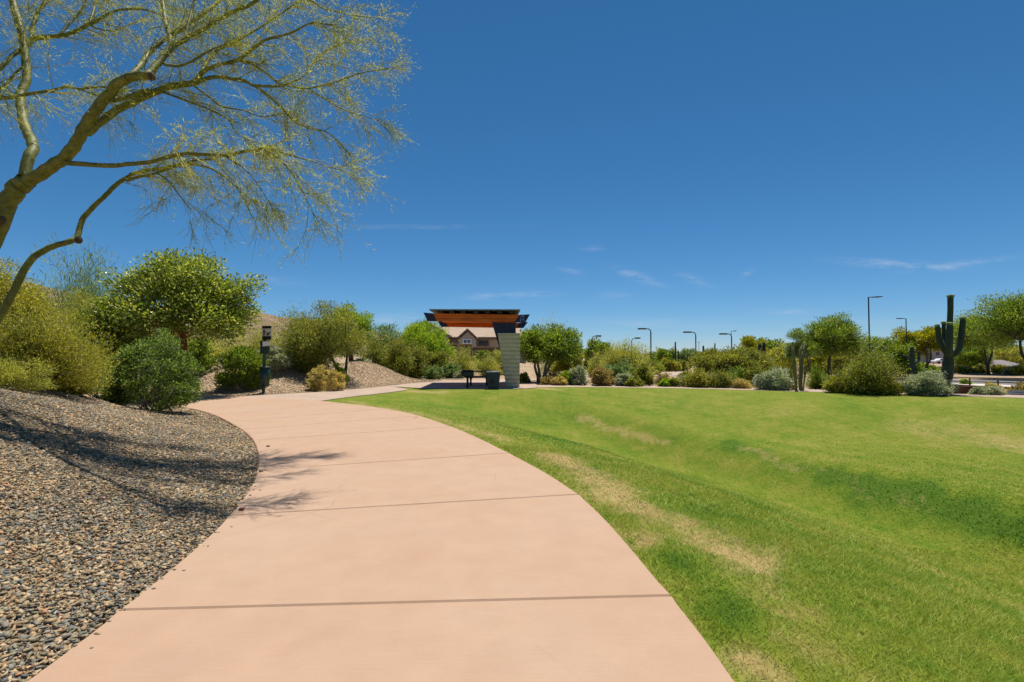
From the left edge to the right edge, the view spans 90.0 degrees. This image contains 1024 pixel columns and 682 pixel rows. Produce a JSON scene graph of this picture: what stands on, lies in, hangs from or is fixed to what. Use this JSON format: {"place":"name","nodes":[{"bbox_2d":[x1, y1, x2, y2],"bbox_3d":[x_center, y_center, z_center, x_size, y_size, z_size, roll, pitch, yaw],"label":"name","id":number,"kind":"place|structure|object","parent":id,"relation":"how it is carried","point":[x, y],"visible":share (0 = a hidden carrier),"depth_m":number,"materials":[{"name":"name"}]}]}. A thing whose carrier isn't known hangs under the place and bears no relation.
{"place":"outdoors","nodes":[
{"label":"outdoors","id":0,"kind":"place"},
{"bbox_2d":[1,283,404,356],"bbox_3d":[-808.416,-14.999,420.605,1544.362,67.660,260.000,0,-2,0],"label":"hill","id":1,"kind":"structure","parent":0,"point":[266,317],"depth_m":352.96,"materials":[{"name":"brown soil"}]},
{"bbox_2d":[27,392,733,681],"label":"path","id":2,"kind":"structure","parent":0,"point":[358,543],"depth_m":3.54,"materials":[{"name":"concrete"}]},
{"bbox_2d":[395,380,537,388],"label":"patio","id":3,"kind":"structure","parent":0,"point":[476,384],"depth_m":26.92,"materials":[{"name":"concrete"}]},
{"bbox_2d":[461,370,473,387],"bbox_3d":[-2.202,1.869,24.814,0.684,0.920,0.450,0,-2,0],"label":"park grill","id":4,"kind":"object","parent":3,"relation":"on","point":[467,373],"visible":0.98,"depth_m":24.74,"materials":[{"name":"black metal"}]},
{"bbox_2d":[423,309,529,386],"bbox_3d":[-1.744,0.508,28.244,5.413,4.008,5.974,0,-2,0],"label":"picnic shelter","id":5,"kind":"object","parent":3,"relation":"on","point":[503,323],"visible":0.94,"depth_m":25.68,"materials":[{"name":"grey metal"}]},
{"bbox_2d":[486,371,500,387],"bbox_3d":[-0.885,1.838,24.428,0.680,0.820,0.680,0,-2,0],"label":"litter bin","id":6,"kind":"object","parent":3,"relation":"on","point":[493,378],"visible":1,"depth_m":24.13,"materials":[{"name":"blue metal"}]},
{"bbox_2d":[0,357,1023,678],"bbox_3d":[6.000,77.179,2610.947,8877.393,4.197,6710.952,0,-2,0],"label":"ground","id":7,"kind":"structure","parent":0,"point":[386,379],"depth_m":11.84,"materials":[{"name":"grey gravel"}]},
{"bbox_2d":[0,354,59,391],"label":"cassia shrub","id":8,"kind":"object","parent":7,"relation":"on","point":[9,375],"visible":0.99,"depth_m":9.55,"materials":[{"name":"green plant"}]},
{"bbox_2d":[0,257,64,331],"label":"tree","id":9,"kind":"object","parent":7,"relation":"on","point":[24,293],"visible":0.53,"depth_m":13.67,"materials":[{"name":"green plant"}]},
{"bbox_2d":[0,288,132,389],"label":"cassia shrub","id":10,"kind":"object","parent":7,"relation":"on","point":[28,342],"visible":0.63,"depth_m":10.44,"materials":[{"name":"green plant"}]},
{"bbox_2d":[14,224,124,383],"bbox_3d":[-21.525,-1.664,25.965,7.552,8.624,5.447,0,-2,0],"label":"palo verde tree","id":11,"kind":"object","parent":7,"relation":"on","point":[91,288],"visible":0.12,"depth_m":25.75,"materials":[{"name":"green plant"}]},
{"bbox_2d":[37,285,102,381],"bbox_3d":[-15.969,0.055,18.058,3.029,4.318,2.863,0,-2,0],"label":"airy shrub","id":12,"kind":"object","parent":7,"relation":"on","point":[76,307],"visible":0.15,"depth_m":18.34,"materials":[{"name":"green plant"}]},
{"bbox_2d":[39,319,122,395],"bbox_3d":[-9.862,0.322,11.555,1.897,1.920,2.174,0,-2,0],"label":"cassia shrub","id":13,"kind":"object","parent":7,"relation":"on","point":[80,390],"visible":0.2,"depth_m":11.60,"materials":[{"name":"green plant"}]},
{"bbox_2d":[62,295,155,378],"bbox_3d":[-14.957,0.229,18.921,2.906,3.979,3.084,0,-2,0],"label":"ebony tree","id":14,"kind":"object","parent":7,"relation":"on","point":[115,334],"visible":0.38,"depth_m":18.44,"materials":[{"name":"green plant"}]},
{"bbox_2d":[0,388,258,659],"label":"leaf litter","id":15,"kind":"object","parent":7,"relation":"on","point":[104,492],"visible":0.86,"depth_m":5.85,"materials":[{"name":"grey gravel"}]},
{"bbox_2d":[0,382,266,681],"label":"gravel stones","id":16,"kind":"object","parent":7,"relation":"on","point":[137,483],"visible":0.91,"depth_m":4.94,"materials":[{"name":"gravel"}]},
{"bbox_2d":[90,326,209,412],"bbox_3d":[-9.559,0.758,13.689,2.524,2.334,2.468,0,-2,0],"label":"leafy shrub","id":17,"kind":"object","parent":7,"relation":"on","point":[126,389],"visible":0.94,"depth_m":13.13,"materials":[{"name":"green plant"}]},
{"bbox_2d":[140,336,185,396],"bbox_3d":[-13.229,0.989,19.438,2.047,2.463,1.667,0,-2,0],"label":"sage bush","id":18,"kind":"object","parent":7,"relation":"on","point":[149,365],"visible":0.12,"depth_m":19.18,"materials":[{"name":"green plant"}]},
{"bbox_2d":[88,246,269,352],"bbox_3d":[-12.921,-0.766,20.021,6.206,6.041,5.929,0,-2,0],"label":"ebony tree","id":19,"kind":"object","parent":7,"relation":"on","point":[200,296],"visible":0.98,"depth_m":18.95,"materials":[{"name":"green plant"}]},
{"bbox_2d":[187,337,218,372],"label":"leafy shrub","id":20,"kind":"object","parent":7,"relation":"on","point":[201,351],"visible":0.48,"depth_m":23.86,"materials":[{"name":"green plant"}]},
{"bbox_2d":[0,0,423,323],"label":"palo verde tree","id":21,"kind":"object","parent":7,"relation":"on","point":[23,182],"visible":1,"depth_m":8.28,"materials":[{"name":"green plant"}]},
{"bbox_2d":[192,325,259,358],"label":"airy shrub","id":22,"kind":"object","parent":7,"relation":"on","point":[222,348],"visible":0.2,"depth_m":28.95,"materials":[{"name":"green plant"}]},
{"bbox_2d":[211,345,270,388],"bbox_3d":[-11.783,1.125,22.369,2.293,1.968,2.195,0,-2,0],"label":"leafy shrub","id":23,"kind":"object","parent":7,"relation":"on","point":[241,358],"visible":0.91,"depth_m":21.89,"materials":[{"name":"green plant"}]},
{"bbox_2d":[245,306,283,351],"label":"creosote bush","id":24,"kind":"object","parent":7,"relation":"on","point":[257,338],"visible":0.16,"depth_m":30.73,"materials":[{"name":"green plant"}]},
{"bbox_2d":[259,326,271,392],"bbox_3d":[-10.357,0.868,21.505,0.461,3.045,0.498,0,-2,0],"label":"dog waste station","id":25,"kind":"object","parent":7,"relation":"on","point":[264,375],"visible":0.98,"depth_m":21.49,"materials":[{"name":"metal"}]},
{"bbox_2d":[255,345,291,370],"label":"sage bush","id":26,"kind":"object","parent":7,"relation":"on","point":[277,358],"visible":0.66,"depth_m":24.13,"materials":[{"name":"green plant"}]},
{"bbox_2d":[272,301,314,361],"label":"creosote bush","id":27,"kind":"object","parent":7,"relation":"on","point":[287,332],"visible":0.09,"depth_m":28.72,"materials":[{"name":"green plant"}]},
{"bbox_2d":[277,323,340,372],"bbox_3d":[-10.122,0.413,25.684,3.406,2.573,3.243,0,-2,0],"label":"creosote bush","id":28,"kind":"object","parent":7,"relation":"on","point":[304,365],"visible":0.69,"depth_m":25.12,"materials":[{"name":"green plant"}]},
{"bbox_2d":[271,299,371,373],"bbox_3d":[-9.583,-0.095,26.221,4.904,4.355,4.573,0,-2,0],"label":"mesquite tree","id":29,"kind":"object","parent":7,"relation":"on","point":[342,337],"visible":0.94,"depth_m":25.40,"materials":[{"name":"green plant"}]},
{"bbox_2d":[305,364,345,391],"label":"straw shrub","id":30,"kind":"object","parent":7,"relation":"on","point":[323,383],"visible":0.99,"depth_m":22.94,"materials":[{"name":"yellow plant"}]},
{"bbox_2d":[332,300,374,361],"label":"mesquite tree","id":31,"kind":"object","parent":7,"relation":"on","point":[365,318],"visible":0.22,"depth_m":31.69,"materials":[{"name":"green plant"}]},
{"bbox_2d":[355,330,393,366],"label":"creosote bush","id":32,"kind":"object","parent":7,"relation":"on","point":[373,355],"visible":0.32,"depth_m":33.63,"materials":[{"name":"green plant"}]},
{"bbox_2d":[365,321,400,353],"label":"mesquite tree","id":33,"kind":"object","parent":7,"relation":"on","point":[386,330],"visible":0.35,"depth_m":45.62,"materials":[{"name":"green plant"}]},
{"bbox_2d":[243,379,535,400],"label":"walkway","id":34,"kind":"structure","parent":7,"relation":"on","point":[327,395],"depth_m":21.34,"materials":[{"name":"concrete"}]},
{"bbox_2d":[377,328,417,375],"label":"creosote bush","id":35,"kind":"object","parent":7,"relation":"on","point":[398,359],"visible":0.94,"depth_m":32.61,"materials":[{"name":"green plant"}]},
{"bbox_2d":[405,339,429,378],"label":"creosote bush","id":36,"kind":"object","parent":7,"relation":"on","point":[419,366],"visible":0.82,"depth_m":34.64,"materials":[{"name":"green plant"}]},
{"bbox_2d":[392,320,456,363],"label":"palo verde tree","id":37,"kind":"object","parent":7,"relation":"on","point":[431,340],"visible":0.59,"depth_m":42.10,"materials":[{"name":"green plant"}]},
{"bbox_2d":[422,364,443,379],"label":"sage bush","id":38,"kind":"object","parent":7,"relation":"on","point":[431,372],"visible":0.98,"depth_m":34.59,"materials":[{"name":"green plant"}]},
{"bbox_2d":[423,349,449,377],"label":"leafy shrub","id":39,"kind":"object","parent":7,"relation":"on","point":[433,358],"visible":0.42,"depth_m":37.21,"materials":[{"name":"green plant"}]},
{"bbox_2d":[441,362,461,378],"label":"sage bush","id":40,"kind":"object","parent":7,"relation":"on","point":[450,369],"visible":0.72,"depth_m":36.20,"materials":[{"name":"green plant"}]},
{"bbox_2d":[446,344,472,361],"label":"garden wall","id":41,"kind":"structure","parent":7,"relation":"on","point":[456,347],"depth_m":61.88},
{"bbox_2d":[448,342,481,375],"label":"palo verde shrub","id":42,"kind":"object","parent":7,"relation":"on","point":[464,361],"visible":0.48,"depth_m":38.65,"materials":[{"name":"green plant"}]},
{"bbox_2d":[424,321,525,363],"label":"house","id":43,"kind":"structure","parent":7,"relation":"on","point":[479,337],"depth_m":75.51,"materials":[{"name":"beige paint"}]},
{"bbox_2d":[474,349,490,367],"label":"leafy shrub","id":44,"kind":"object","parent":7,"relation":"on","point":[481,353],"visible":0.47,"depth_m":47.72,"materials":[{"name":"green plant"}]},
{"bbox_2d":[146,357,823,395],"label":"gravel stones","id":45,"kind":"object","parent":7,"relation":"on","point":[281,388],"visible":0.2,"depth_m":24.46,"materials":[{"name":"gravel"}]},
{"bbox_2d":[473,347,499,359],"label":"garden wall","id":46,"kind":"structure","parent":7,"relation":"on","point":[492,349],"depth_m":62.17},
{"bbox_2d":[473,352,503,375],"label":"palo verde shrub","id":47,"kind":"object","parent":7,"relation":"on","point":[488,363],"visible":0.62,"depth_m":39.63,"materials":[{"name":"green plant"}]},
{"bbox_2d":[519,322,583,382],"bbox_3d":[2.311,0.732,30.449,4.110,3.761,4.584,0,-2,16],"label":"texas ebony tree","id":48,"kind":"object","parent":7,"relation":"on","point":[536,345],"visible":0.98,"depth_m":29.70,"materials":[{"name":"green plant"}]},
{"bbox_2d":[530,316,573,375],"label":"palo verde tree","id":49,"kind":"object","parent":7,"relation":"on","point":[551,372],"visible":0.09,"depth_m":39.67,"materials":[{"name":"green plant"}]},
{"bbox_2d":[549,344,584,374],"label":"airy shrub","id":50,"kind":"object","parent":7,"relation":"on","point":[558,367],"visible":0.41,"depth_m":32.37,"materials":[{"name":"green plant"}]},
{"bbox_2d":[569,364,588,384],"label":"sage bush","id":51,"kind":"object","parent":7,"relation":"on","point":[577,377],"visible":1,"depth_m":27.45,"materials":[{"name":"plant"}]},
{"bbox_2d":[584,351,604,377],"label":"palo verde shrub","id":52,"kind":"object","parent":7,"relation":"on","point":[594,362],"visible":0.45,"depth_m":37.65,"materials":[{"name":"green plant"}]},
{"bbox_2d":[582,337,613,364],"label":"mesquite tree","id":53,"kind":"object","parent":7,"relation":"on","point":[597,346],"visible":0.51,"depth_m":51.46,"materials":[{"name":"green plant"}]},
{"bbox_2d":[603,358,635,384],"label":"sage bush","id":54,"kind":"object","parent":7,"relation":"on","point":[620,367],"visible":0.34,"depth_m":28.78,"materials":[{"name":"green plant"}]},
{"bbox_2d":[591,337,665,376],"bbox_3d":[6.982,1.185,30.975,4.564,3.118,4.163,0,-2,0],"label":"palo verde tree","id":55,"kind":"object","parent":7,"relation":"on","point":[619,354],"visible":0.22,"depth_m":30.51,"materials":[{"name":"green plant"}]},
{"bbox_2d":[630,364,654,385],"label":"straw shrub","id":56,"kind":"object","parent":7,"relation":"on","point":[642,373],"visible":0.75,"depth_m":27.04,"materials":[{"name":"green plant"}]},
{"bbox_2d":[644,355,665,374],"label":"creosote bush","id":57,"kind":"object","parent":7,"relation":"on","point":[654,360],"visible":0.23,"depth_m":43.61,"materials":[{"name":"green plant"}]},
{"bbox_2d":[655,348,676,362],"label":"mesquite tree","id":58,"kind":"object","parent":7,"relation":"on","point":[661,353],"visible":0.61,"depth_m":84.22,"materials":[{"name":"green plant"}]},
{"bbox_2d":[661,357,682,371],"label":"creosote bush","id":59,"kind":"object","parent":7,"relation":"on","point":[671,365],"visible":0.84,"depth_m":51.79,"materials":[{"name":"yellow plant"}]},
{"bbox_2d":[676,347,701,367],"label":"mesquite tree","id":60,"kind":"object","parent":7,"relation":"on","point":[682,354],"visible":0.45,"depth_m":69.45,"materials":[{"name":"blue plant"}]},
{"bbox_2d":[686,345,777,374],"bbox_3d":[13.665,1.525,32.189,5.211,2.576,4.082,0,-2,0],"label":"mesquite tree","id":61,"kind":"object","parent":7,"relation":"on","point":[722,359],"visible":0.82,"depth_m":31.24,"materials":[{"name":"green plant"}]},
{"bbox_2d":[728,365,752,386],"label":"creosote bush","id":62,"kind":"object","parent":7,"relation":"on","point":[738,372],"visible":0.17,"depth_m":27.76,"materials":[{"name":"green plant"}]},
{"bbox_2d":[735,335,769,354],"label":"palo verde tree","id":63,"kind":"object","parent":7,"relation":"on","point":[748,341],"visible":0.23,"depth_m":59.34,"materials":[{"name":"yellow plant"}]},
{"bbox_2d":[742,363,765,387],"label":"creosote bush","id":64,"kind":"object","parent":7,"relation":"on","point":[748,373],"visible":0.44,"depth_m":26.34,"materials":[{"name":"green plant"}]},
{"bbox_2d":[756,337,785,351],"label":"mesquite tree","id":65,"kind":"object","parent":7,"relation":"on","point":[771,344],"visible":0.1,"depth_m":64.81,"materials":[{"name":"green plant"}]},
{"bbox_2d":[537,385,1023,397],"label":"footpath","id":66,"kind":"structure","parent":7,"relation":"on","point":[969,395],"depth_m":24.12,"materials":[{"name":"concrete"}]},
{"bbox_2d":[550,376,567,385],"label":"straw shrub","id":67,"kind":"object","parent":66,"relation":"on","point":[560,380],"visible":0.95,"depth_m":27.29,"materials":[{"name":"yellow plant"}]},
{"bbox_2d":[590,367,616,385],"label":"straw shrub","id":68,"kind":"object","parent":66,"relation":"on","point":[601,377],"visible":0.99,"depth_m":26.82,"materials":[{"name":"brown plant"}]},
{"bbox_2d":[614,372,633,385],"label":"sage bush","id":69,"kind":"object","parent":66,"relation":"on","point":[620,378],"visible":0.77,"depth_m":26.69,"materials":[{"name":"green plant"}]},
{"bbox_2d":[622,376,645,386],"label":"airy shrub","id":70,"kind":"object","parent":66,"relation":"on","point":[635,382],"visible":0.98,"depth_m":26.29,"materials":[{"name":"green plant"}]},
{"bbox_2d":[679,364,711,387],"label":"creosote bush","id":71,"kind":"object","parent":66,"relation":"on","point":[695,379],"visible":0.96,"depth_m":25.53,"materials":[{"name":"green plant"}]},
{"bbox_2d":[701,368,734,387],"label":"creosote bush","id":72,"kind":"object","parent":66,"relation":"on","point":[723,379],"visible":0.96,"depth_m":25.19,"materials":[{"name":"green plant"}]},
{"bbox_2d":[730,378,752,388],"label":"straw shrub","id":73,"kind":"object","parent":66,"relation":"on","point":[739,382],"visible":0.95,"depth_m":24.68,"materials":[{"name":"yellow plant"}]},
{"bbox_2d":[751,366,798,389],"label":"sage bush","id":74,"kind":"object","parent":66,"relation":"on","point":[775,378],"visible":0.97,"depth_m":23.64,"materials":[{"name":"green plant"}]},
{"bbox_2d":[789,342,808,390],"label":"ocotillo cactus","id":75,"kind":"object","parent":66,"relation":"on","point":[801,381],"visible":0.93,"depth_m":23.18,"materials":[{"name":"green plant"}]},
{"bbox_2d":[826,342,912,395],"bbox_3d":[14.846,1.157,21.556,3.413,2.324,3.067,0,-2,0],"label":"creosote bush","id":76,"kind":"object","parent":66,"relation":"on","point":[874,369],"visible":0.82,"depth_m":21.07,"materials":[{"name":"green plant"}]},
{"bbox_2d":[900,369,959,395],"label":"sage bush","id":77,"kind":"object","parent":66,"relation":"on","point":[931,383],"visible":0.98,"depth_m":20.27,"materials":[{"name":"green plant"}]},
{"bbox_2d":[967,385,1007,394],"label":"ground cover shrub","id":78,"kind":"object","parent":66,"relation":"on","point":[989,390],"visible":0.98,"depth_m":20.66,"materials":[{"name":"green plant"}]},
{"bbox_2d":[766,341,798,370],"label":"palo verde tree","id":79,"kind":"object","parent":7,"relation":"on","point":[779,351],"visible":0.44,"depth_m":57.56,"materials":[{"name":"green plant"}]},
{"bbox_2d":[767,355,798,386],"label":"brittlebush","id":80,"kind":"object","parent":7,"relation":"on","point":[791,366],"visible":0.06,"depth_m":35.75,"materials":[{"name":"green plant"}]},
{"bbox_2d":[783,327,817,376],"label":"palo verde tree","id":81,"kind":"object","parent":7,"relation":"on","point":[798,334],"visible":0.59,"depth_m":35.77,"materials":[{"name":"green plant"}]},
{"bbox_2d":[803,355,827,374],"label":"palo verde tree","id":82,"kind":"object","parent":7,"relation":"on","point":[819,359],"visible":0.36,"depth_m":63.33,"materials":[{"name":"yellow plant"}]},
{"bbox_2d":[802,361,832,389],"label":"creosote bush","id":83,"kind":"object","parent":7,"relation":"on","point":[816,378],"visible":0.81,"depth_m":32.72,"materials":[{"name":"green plant"}]},
{"bbox_2d":[801,310,870,380],"bbox_3d":[19.214,0.603,30.522,3.702,4.854,3.562,0,-2,0],"label":"mesquite tree","id":84,"kind":"object","parent":7,"relation":"on","point":[832,335],"visible":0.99,"depth_m":29.89,"materials":[{"name":"green plant"}]},
{"bbox_2d":[821,353,852,378],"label":"creosote bush","id":85,"kind":"object","parent":7,"relation":"on","point":[837,364],"visible":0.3,"depth_m":39.66,"materials":[{"name":"green plant"}]},
{"bbox_2d":[819,375,855,392],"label":"airy shrub","id":86,"kind":"object","parent":7,"relation":"on","point":[829,386],"visible":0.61,"depth_m":21.81,"materials":[{"name":"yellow plant"}]},
{"bbox_2d":[826,335,894,369],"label":"mesquite tree","id":87,"kind":"object","parent":7,"relation":"on","point":[873,342],"visible":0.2,"depth_m":50.67,"materials":[{"name":"green plant"}]},
{"bbox_2d":[864,378,904,395],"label":"airy shrub","id":88,"kind":"object","parent":7,"relation":"on","point":[896,390],"visible":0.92,"depth_m":20.68,"materials":[{"name":"green plant"}]},
{"bbox_2d":[874,336,928,377],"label":"mesquite tree","id":89,"kind":"object","parent":7,"relation":"on","point":[902,351],"visible":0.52,"depth_m":58.78,"materials":[{"name":"green plant"}]},
{"bbox_2d":[890,326,929,365],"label":"palo verde tree","id":90,"kind":"object","parent":7,"relation":"on","point":[912,336],"visible":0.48,"depth_m":65.06,"materials":[{"name":"yellow plant"}]},
{"bbox_2d":[904,346,920,374],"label":"saguaro cactus","id":91,"kind":"object","parent":7,"relation":"on","point":[911,358],"visible":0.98,"depth_m":56.83,"materials":[{"name":"green plant"}]},
{"bbox_2d":[920,350,943,362],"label":"building","id":92,"kind":"structure","parent":7,"relation":"on","point":[938,354],"depth_m":149.92,"materials":[{"name":"beige glass"}]},
{"bbox_2d":[911,326,955,369],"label":"palo verde tree","id":93,"kind":"object","parent":7,"relation":"on","point":[927,336],"visible":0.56,"depth_m":63.79,"materials":[{"name":"yellow plant"}]},
{"bbox_2d":[934,294,965,382],"bbox_3d":[18.065,0.241,21.052,1.184,4.364,0.852,1,-2,-38],"label":"saguaro cactus","id":94,"kind":"object","parent":7,"relation":"on","point":[944,340],"visible":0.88,"depth_m":21.03,"materials":[{"name":"green plant"}]},
{"bbox_2d":[897,376,1023,387],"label":"rail fence","id":95,"kind":"object","parent":7,"relation":"on","point":[970,381],"visible":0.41,"depth_m":37.86,"materials":[{"name":"metal"}]},
{"bbox_2d":[953,344,994,366],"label":"mesquite tree","id":96,"kind":"object","parent":7,"relation":"on","point":[969,356],"visible":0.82,"depth_m":86.84,"materials":[{"name":"green plant"}]},
{"bbox_2d":[953,314,1022,374],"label":"mesquite tree","id":97,"kind":"object","parent":7,"relation":"on","point":[967,344],"visible":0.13,"depth_m":73.74,"materials":[{"name":"green plant"}]},
{"bbox_2d":[953,288,1023,359],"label":"mesquite tree","id":98,"kind":"object","parent":7,"relation":"on","point":[1007,310],"visible":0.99,"depth_m":58.27,"materials":[{"name":"green plant"}]},
{"bbox_2d":[990,364,1006,373],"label":"hedge bush","id":99,"kind":"object","parent":7,"relation":"on","point":[996,369],"visible":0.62,"depth_m":74.71,"materials":[{"name":"green plant"}]},
{"bbox_2d":[990,345,1023,363],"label":"palo verde tree","id":100,"kind":"object","parent":7,"relation":"on","point":[1013,357],"visible":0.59,"depth_m":118.55,"materials":[{"name":"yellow plant"}]},
{"bbox_2d":[1005,381,1023,391],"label":"twiggy shrub","id":101,"kind":"object","parent":7,"relation":"on","point":[1018,386],"visible":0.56,"depth_m":21.29,"materials":[{"name":"yellow plant"}]},
{"bbox_2d":[1009,360,1023,374],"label":"hedge bush","id":102,"kind":"object","parent":7,"relation":"on","point":[1017,369],"visible":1,"depth_m":70.54,"materials":[{"name":"green plant"}]},
{"bbox_2d":[0,0,1023,353],"label":"sky","id":103,"kind":"structure","parent":0,"point":[669,168],"materials":[{"name":"blue"}]},
{"bbox_2d":[324,387,1023,681],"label":"lawn","id":104,"kind":"structure","parent":0,"point":[640,418],"depth_m":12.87,"materials":[{"name":"green plant"}]},
{"bbox_2d":[898,378,1020,385],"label":"road","id":105,"kind":"structure","parent":0,"point":[983,382],"depth_m":50.91,"materials":[{"name":"grey asphalt"}]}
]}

